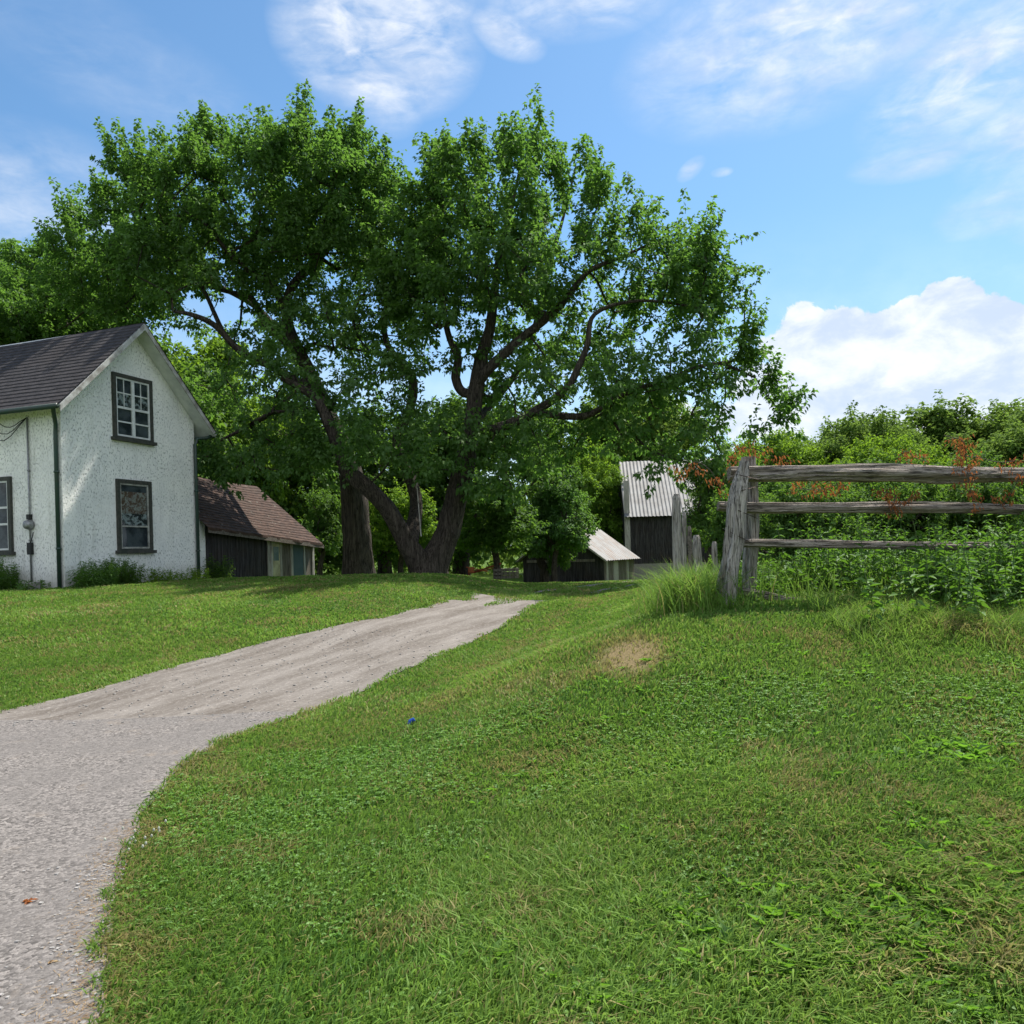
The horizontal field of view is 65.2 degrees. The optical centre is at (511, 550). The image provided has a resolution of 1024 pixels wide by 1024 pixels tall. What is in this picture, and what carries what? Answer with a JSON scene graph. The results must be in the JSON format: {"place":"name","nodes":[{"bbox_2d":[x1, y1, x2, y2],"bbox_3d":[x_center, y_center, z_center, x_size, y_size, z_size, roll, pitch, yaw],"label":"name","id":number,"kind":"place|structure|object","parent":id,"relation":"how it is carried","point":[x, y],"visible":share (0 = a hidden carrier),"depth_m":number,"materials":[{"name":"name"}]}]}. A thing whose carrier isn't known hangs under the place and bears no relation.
{"place":"outdoors","nodes":[
{"label":"outdoors","id":0,"kind":"place"},
{"bbox_2d":[0,711,303,1023],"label":"road","id":1,"kind":"structure","parent":0,"point":[66,788],"depth_m":4.86,"materials":[{"name":"grey gravel"}]},
{"bbox_2d":[22,898,36,904],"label":"fallen leaf","id":2,"kind":"object","parent":1,"relation":"on","point":[26,901],"visible":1,"depth_m":3.75,"materials":[{"name":"orange plant"}]},
{"bbox_2d":[0,819,196,1023],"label":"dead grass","id":3,"kind":"structure","parent":1,"relation":"on","point":[101,936],"depth_m":3.30,"materials":[{"name":"plant"}]},
{"bbox_2d":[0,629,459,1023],"bbox_3d":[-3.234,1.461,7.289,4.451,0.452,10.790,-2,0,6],"label":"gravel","id":4,"kind":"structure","parent":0,"point":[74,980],"depth_m":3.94,"materials":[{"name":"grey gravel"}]},
{"bbox_2d":[0,593,546,719],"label":"driveway","id":5,"kind":"structure","parent":0,"point":[469,621],"depth_m":10.12,"materials":[{"name":"grey gravel"}]},
{"bbox_2d":[0,552,1023,1023],"bbox_3d":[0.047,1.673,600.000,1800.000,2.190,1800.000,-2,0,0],"label":"ground","id":6,"kind":"structure","parent":0,"point":[628,658],"depth_m":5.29,"materials":[{"name":"green plant"}]},
{"bbox_2d":[0,555,19,589],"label":"shrub","id":7,"kind":"object","parent":6,"relation":"on","point":[5,580],"visible":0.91,"depth_m":19.96,"materials":[{"name":"green plant"}]},
{"bbox_2d":[15,579,50,589],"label":"weed clump","id":8,"kind":"object","parent":6,"relation":"on","point":[21,586],"visible":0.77,"depth_m":19.54,"materials":[{"name":"green plant"}]},
{"bbox_2d":[28,582,39,589],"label":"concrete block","id":9,"kind":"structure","parent":6,"relation":"on","point":[37,584],"depth_m":19.53,"materials":[{"name":"grey concrete"}]},
{"bbox_2d":[0,240,171,353],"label":"tree","id":10,"kind":"object","parent":6,"relation":"on","point":[23,284],"visible":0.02,"depth_m":40.73,"materials":[{"name":"green plant"}]},
{"bbox_2d":[66,558,124,587],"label":"shrub","id":11,"kind":"object","parent":6,"relation":"on","point":[87,579],"visible":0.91,"depth_m":19.84,"materials":[{"name":"green plant"}]},
{"bbox_2d":[0,322,218,587],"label":"house","id":12,"kind":"structure","parent":6,"relation":"on","point":[101,430],"depth_m":21.17,"materials":[{"name":"paint"}]},
{"bbox_2d":[0,476,15,555],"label":"window","id":13,"kind":"structure","parent":12,"relation":"in","point":[6,497],"depth_m":20.37,"materials":[{"name":"clear glass"}]},
{"bbox_2d":[111,371,156,445],"bbox_3d":[-10.367,-3.862,21.939,0.130,1.820,1.507,-2,0,20],"label":"window","id":14,"kind":"structure","parent":12,"relation":"in","point":[132,397],"depth_m":21.91,"materials":[{"name":"clear glass"}]},
{"bbox_2d":[115,479,156,553],"bbox_3d":[-10.298,-0.919,21.898,0.130,2.005,1.335,-2,0,20],"label":"window","id":15,"kind":"structure","parent":12,"relation":"in","point":[134,511],"depth_m":21.90,"materials":[{"name":"clear glass"}]},
{"bbox_2d":[96,555,147,583],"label":"shrub","id":16,"kind":"object","parent":6,"relation":"on","point":[128,571],"visible":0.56,"depth_m":20.69,"materials":[{"name":"green plant"}]},
{"bbox_2d":[0,265,249,478],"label":"tree","id":17,"kind":"object","parent":6,"relation":"on","point":[216,421],"visible":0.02,"depth_m":40.28,"materials":[{"name":"green plant"}]},
{"bbox_2d":[142,566,179,582],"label":"weed clump","id":18,"kind":"object","parent":6,"relation":"on","point":[158,577],"visible":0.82,"depth_m":22.23,"materials":[{"name":"green plant"}]},
{"bbox_2d":[147,323,227,411],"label":"tree","id":19,"kind":"object","parent":6,"relation":"on","point":[164,341],"depth_m":51.17,"materials":[{"name":"green plant"}]},
{"bbox_2d":[165,566,211,579],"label":"weed clump","id":20,"kind":"object","parent":6,"relation":"on","point":[195,575],"visible":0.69,"depth_m":23.38,"materials":[{"name":"green plant"}]},
{"bbox_2d":[200,553,235,577],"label":"weed clump","id":21,"kind":"object","parent":6,"relation":"on","point":[218,568],"visible":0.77,"depth_m":24.93,"materials":[{"name":"green plant"}]},
{"bbox_2d":[0,78,461,574],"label":"maple tree","id":22,"kind":"object","parent":6,"relation":"on","point":[121,273],"visible":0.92,"depth_m":27.20,"materials":[{"name":"green plant"}]},
{"bbox_2d":[157,321,319,517],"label":"tree","id":23,"kind":"object","parent":6,"relation":"on","point":[214,344],"visible":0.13,"depth_m":45.63,"materials":[{"name":"green plant"}]},
{"bbox_2d":[198,477,323,577],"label":"shed","id":24,"kind":"structure","parent":6,"relation":"on","point":[254,534],"depth_m":27.80,"materials":[{"name":"paint"}]},
{"bbox_2d":[213,391,391,574],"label":"tree","id":25,"kind":"object","parent":6,"relation":"on","point":[336,561],"visible":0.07,"depth_m":47.28,"materials":[{"name":"green plant"}]},
{"bbox_2d":[297,479,342,574],"bbox_3d":[-8.915,-0.793,38.226,3.257,5.282,4.340,-2,0,-28],"label":"tree","id":26,"kind":"object","parent":6,"relation":"on","point":[323,524],"visible":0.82,"depth_m":37.30,"materials":[{"name":"green plant"}]},
{"bbox_2d":[307,397,447,573],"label":"tree","id":27,"kind":"object","parent":6,"relation":"on","point":[392,561],"visible":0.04,"depth_m":59.42,"materials":[{"name":"green plant"}]},
{"bbox_2d":[368,477,437,572],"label":"tree","id":28,"kind":"object","parent":6,"relation":"on","point":[381,538],"visible":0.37,"depth_m":43.29,"materials":[{"name":"green plant"}]},
{"bbox_2d":[303,485,589,576],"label":"woodland","id":29,"kind":"object","parent":6,"relation":"on","point":[509,561],"depth_m":83.67,"materials":[{"name":"green plant"}]},
{"bbox_2d":[334,383,573,575],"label":"tree","id":30,"kind":"object","parent":6,"relation":"on","point":[460,563],"visible":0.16,"depth_m":50.28,"materials":[{"name":"green plant"}]},
{"bbox_2d":[466,563,500,575],"bbox_3d":[-1.267,0.929,36.075,1.569,0.707,0.510,-2,0,0],"label":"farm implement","id":31,"kind":"object","parent":6,"relation":"on","point":[471,570],"visible":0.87,"depth_m":35.91,"materials":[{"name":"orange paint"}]},
{"bbox_2d":[455,469,551,579],"bbox_3d":[-0.889,-0.958,35.606,5.669,5.520,4.254,-2,0,37],"label":"tree","id":32,"kind":"object","parent":6,"relation":"on","point":[494,526],"visible":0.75,"depth_m":34.81,"materials":[{"name":"green plant"}]},
{"bbox_2d":[493,568,518,578],"bbox_3d":[-0.266,1.029,36.100,1.150,0.445,1.000,-2,0,0],"label":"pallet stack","id":33,"kind":"object","parent":6,"relation":"on","point":[510,574],"visible":0.93,"depth_m":35.60,"materials":[{"name":"grey wood"}]},
{"bbox_2d":[482,441,600,582],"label":"tree","id":34,"kind":"object","parent":6,"relation":"on","point":[562,560],"visible":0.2,"depth_m":41.12,"materials":[{"name":"green plant"}]},
{"bbox_2d":[267,83,818,573],"bbox_3d":[0.570,-6.356,25.866,16.922,15.999,9.531,-2,0,0],"label":"maple tree","id":35,"kind":"object","parent":6,"relation":"on","point":[441,289],"visible":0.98,"depth_m":24.35,"materials":[{"name":"green plant"}]},
{"bbox_2d":[415,475,421,535],"bbox_3d":[-2.954,-1.421,25.299,0.038,1.963,0.275,-2,0,-33],"label":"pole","id":36,"kind":"object","parent":35,"relation":"attached to","point":[418,508],"visible":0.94,"depth_m":25.28,"materials":[{"name":"grey wood"}]},
{"bbox_2d":[523,468,601,581],"bbox_3d":[2.261,-1.035,40.336,5.139,6.256,3.857,-2,0,45],"label":"tree","id":37,"kind":"object","parent":6,"relation":"on","point":[562,531],"visible":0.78,"depth_m":39.37,"materials":[{"name":"green plant"}]},
{"bbox_2d":[104,637,1023,1023],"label":"clover","id":38,"kind":"object","parent":6,"relation":"on","point":[456,791],"depth_m":4.67,"materials":[{"name":"green plant"}]},
{"bbox_2d":[516,528,640,582],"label":"barn","id":39,"kind":"structure","parent":6,"relation":"on","point":[604,556],"depth_m":46.28,"materials":[{"name":"wood"}]},
{"bbox_2d":[572,436,628,545],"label":"tree","id":40,"kind":"object","parent":6,"relation":"on","point":[596,470],"visible":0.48,"depth_m":59.50,"materials":[{"name":"green plant"}]},
{"bbox_2d":[512,371,715,525],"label":"tree","id":41,"kind":"object","parent":6,"relation":"on","point":[665,426],"visible":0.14,"depth_m":69.14,"materials":[{"name":"green plant"}]},
{"bbox_2d":[672,494,681,575],"bbox_3d":[2.556,-0.020,12.501,0.190,1.721,0.204,-2,0,0],"label":"old post","id":42,"kind":"object","parent":6,"relation":"on","point":[676,528],"visible":0.77,"depth_m":12.44,"materials":[{"name":"grey wood"}]},
{"bbox_2d":[681,512,686,571],"bbox_3d":[2.890,0.081,13.501,0.135,1.458,0.120,-2,0,0],"label":"old post","id":43,"kind":"object","parent":6,"relation":"on","point":[683,540],"visible":0.69,"depth_m":13.46,"materials":[{"name":"grey wood"}]},
{"bbox_2d":[617,458,758,579],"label":"tall barn","id":44,"kind":"structure","parent":6,"relation":"on","point":[647,533],"depth_m":55.89,"materials":[{"name":"metal"}]},
{"bbox_2d":[687,526,692,578],"bbox_3d":[2.904,0.195,13.001,0.088,1.182,0.108,-2,0,0],"label":"old post","id":45,"kind":"object","parent":6,"relation":"on","point":[689,543],"visible":0.64,"depth_m":12.97,"materials":[{"name":"grey wood"}]},
{"bbox_2d":[606,554,775,616],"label":"tall grass","id":46,"kind":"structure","parent":6,"relation":"on","point":[679,589],"depth_m":7.97,"materials":[{"name":"green plant"}]},
{"bbox_2d":[692,535,702,576],"bbox_3d":[3.257,0.240,14.001,0.181,1.020,0.216,-2,0,0],"label":"old post","id":47,"kind":"object","parent":6,"relation":"on","point":[697,552],"visible":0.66,"depth_m":13.93,"materials":[{"name":"grey wood"}]},
{"bbox_2d":[623,587,793,618],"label":"tall grass","id":48,"kind":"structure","parent":6,"relation":"on","point":[721,601],"depth_m":7.74,"materials":[{"name":"green plant"}]},
{"bbox_2d":[681,447,738,569],"bbox_3d":[6.099,-1.008,23.996,2.163,4.126,2.882,-2,0,18],"label":"tree","id":49,"kind":"object","parent":6,"relation":"on","point":[698,520],"visible":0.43,"depth_m":23.46,"materials":[{"name":"green plant"}]},
{"bbox_2d":[711,541,717,574],"bbox_3d":[3.545,0.272,14.001,0.122,0.858,0.144,-2,0,0],"label":"old post","id":50,"kind":"object","parent":6,"relation":"on","point":[714,551],"visible":0.56,"depth_m":13.95,"materials":[{"name":"grey wood"}]},
{"bbox_2d":[680,444,769,558],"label":"tree","id":51,"kind":"object","parent":6,"relation":"on","point":[691,495],"visible":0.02,"depth_m":43.96,"materials":[{"name":"green plant"}]},
{"bbox_2d":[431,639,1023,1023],"bbox_3d":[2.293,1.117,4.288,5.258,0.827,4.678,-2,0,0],"label":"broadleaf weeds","id":52,"kind":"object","parent":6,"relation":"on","point":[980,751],"visible":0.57,"depth_m":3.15,"materials":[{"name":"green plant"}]},
{"bbox_2d":[692,480,793,571],"bbox_3d":[4.742,-0.269,15.928,2.343,2.280,1.888,-2,0,0],"label":"shrub","id":53,"kind":"object","parent":6,"relation":"on","point":[718,531],"visible":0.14,"depth_m":15.88,"materials":[{"name":"green plant"}]},
{"bbox_2d":[718,425,840,493],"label":"tree","id":54,"kind":"object","parent":6,"relation":"on","point":[797,450],"visible":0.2,"depth_m":56.93,"materials":[{"name":"green plant"}]},
{"bbox_2d":[757,460,816,549],"bbox_3d":[13.483,-1.455,39.895,4.837,6.314,4.709,-2,0,42],"label":"tree","id":55,"kind":"object","parent":6,"relation":"on","point":[769,489],"visible":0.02,"depth_m":39.60,"materials":[{"name":"green plant"}]},
{"bbox_2d":[757,481,854,575],"bbox_3d":[4.633,-0.230,12.877,1.721,2.078,2.136,-2,0,27],"label":"shrub","id":56,"kind":"object","parent":6,"relation":"on","point":[784,520],"visible":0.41,"depth_m":12.48,"materials":[{"name":"green plant"}]},
{"bbox_2d":[622,552,1010,610],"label":"tall grass","id":57,"kind":"structure","parent":6,"relation":"on","point":[761,586],"depth_m":8.30,"materials":[{"name":"green plant"}]},
{"bbox_2d":[801,449,900,564],"bbox_3d":[6.372,-0.504,14.942,2.178,2.630,2.703,-2,0,-36],"label":"shrub","id":58,"kind":"object","parent":6,"relation":"on","point":[839,525],"visible":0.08,"depth_m":14.53,"materials":[{"name":"green plant"}]},
{"bbox_2d":[715,456,1023,605],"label":"split rail fence","id":59,"kind":"object","parent":6,"relation":"on","point":[743,507],"visible":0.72,"depth_m":8.08,"materials":[{"name":"grey wood"}]},
{"bbox_2d":[668,462,731,497],"bbox_3d":[2.019,-0.736,8.467,0.718,0.418,0.332,-2,0,6],"label":"dead vine","id":60,"kind":"object","parent":59,"relation":"hanging from","point":[697,472],"visible":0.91,"depth_m":8.46,"materials":[{"name":"brown plant"}]},
{"bbox_2d":[726,440,798,469],"bbox_3d":[2.566,-0.957,8.156,0.752,0.348,0.268,-2,0,7],"label":"dead vine","id":61,"kind":"object","parent":59,"relation":"attached to","point":[763,454],"visible":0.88,"depth_m":8.19,"materials":[{"name":"brown plant"}]},
{"bbox_2d":[787,481,849,498],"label":"dead vine","id":62,"kind":"object","parent":59,"relation":"attached to","point":[823,491],"visible":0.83,"depth_m":8.28,"materials":[{"name":"brown plant"}]},
{"bbox_2d":[871,486,920,518],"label":"dead vine","id":63,"kind":"object","parent":59,"relation":"hanging from","point":[890,497],"visible":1,"depth_m":8.06,"materials":[{"name":"brown plant"}]},
{"bbox_2d":[895,448,929,464],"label":"dead vine","id":64,"kind":"object","parent":59,"relation":"attached to","point":[906,454],"visible":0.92,"depth_m":8.20,"materials":[{"name":"brown plant"}]},
{"bbox_2d":[944,432,983,515],"bbox_3d":[4.545,-0.771,8.063,0.318,0.869,0.360,-2,0,-36],"label":"dead vine","id":65,"kind":"object","parent":59,"relation":"attached to","point":[972,493],"visible":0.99,"depth_m":8.04,"materials":[{"name":"brown plant"}]},
{"bbox_2d":[954,447,1023,476],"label":"dead vine","id":66,"kind":"object","parent":59,"relation":"attached to","point":[1012,461],"visible":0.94,"depth_m":8.10,"materials":[{"name":"brown plant"}]},
{"bbox_2d":[991,470,1023,509],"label":"dead vine","id":67,"kind":"object","parent":59,"relation":"attached to","point":[1011,493],"visible":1,"depth_m":8.10,"materials":[{"name":"brown plant"}]},
{"bbox_2d":[805,400,944,482],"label":"tree","id":68,"kind":"object","parent":6,"relation":"on","point":[838,435],"visible":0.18,"depth_m":57.69,"materials":[{"name":"green plant"}]},
{"bbox_2d":[738,510,1023,629],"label":"tall weeds","id":69,"kind":"object","parent":6,"relation":"on","point":[1000,574],"visible":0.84,"depth_m":7.71,"materials":[{"name":"green plant"}]},
{"bbox_2d":[828,430,979,493],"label":"tree","id":70,"kind":"object","parent":6,"relation":"on","point":[881,447],"visible":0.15,"depth_m":47.09,"materials":[{"name":"green plant"}]},
{"bbox_2d":[835,482,974,568],"bbox_3d":[6.328,-0.306,13.085,2.224,2.164,1.792,-2,0,-9],"label":"shrub","id":71,"kind":"object","parent":6,"relation":"on","point":[905,489],"visible":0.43,"depth_m":12.91,"materials":[{"name":"green plant"}]},
{"bbox_2d":[887,449,986,562],"bbox_3d":[8.103,-0.579,15.158,2.274,2.745,2.822,-2,0,18],"label":"shrub","id":72,"kind":"object","parent":6,"relation":"on","point":[937,464],"visible":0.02,"depth_m":15.18,"materials":[{"name":"green plant"}]},
{"bbox_2d":[898,389,978,453],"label":"tree","id":73,"kind":"object","parent":6,"relation":"on","point":[941,418],"visible":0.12,"depth_m":63.16,"materials":[{"name":"green plant"}]},
{"bbox_2d":[924,397,1023,464],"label":"tree","id":74,"kind":"object","parent":6,"relation":"on","point":[992,425],"visible":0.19,"depth_m":60.72,"materials":[{"name":"green plant"}]},
{"bbox_2d":[926,459,1023,564],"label":"shrub","id":75,"kind":"object","parent":6,"relation":"on","point":[980,519],"visible":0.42,"depth_m":12.75,"materials":[{"name":"green plant"}]},
{"bbox_2d":[950,444,1016,539],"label":"tree","id":76,"kind":"object","parent":6,"relation":"on","point":[985,455],"visible":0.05,"depth_m":45.62,"materials":[{"name":"green plant"}]},
{"bbox_2d":[976,415,1023,467],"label":"tree","id":77,"kind":"object","parent":6,"relation":"on","point":[1016,440],"visible":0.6,"depth_m":54.54,"materials":[{"name":"green plant"}]},
{"bbox_2d":[1002,461,1023,528],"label":"shrub","id":78,"kind":"object","parent":6,"relation":"on","point":[1015,501],"visible":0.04,"depth_m":13.82,"materials":[{"name":"green plant"}]},
{"bbox_2d":[0,0,1023,501],"label":"sky","id":79,"kind":"structure","parent":0,"point":[876,147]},
{"bbox_2d":[529,581,626,593],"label":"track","id":80,"kind":"structure","parent":0,"point":[577,586],"depth_m":22.02,"materials":[{"name":"grey gravel"}]},
{"bbox_2d":[794,586,1023,676],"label":"tall grass","id":81,"kind":"structure","parent":0,"point":[838,617],"depth_m":6.72,"materials":[{"name":"green plant"}]}
]}

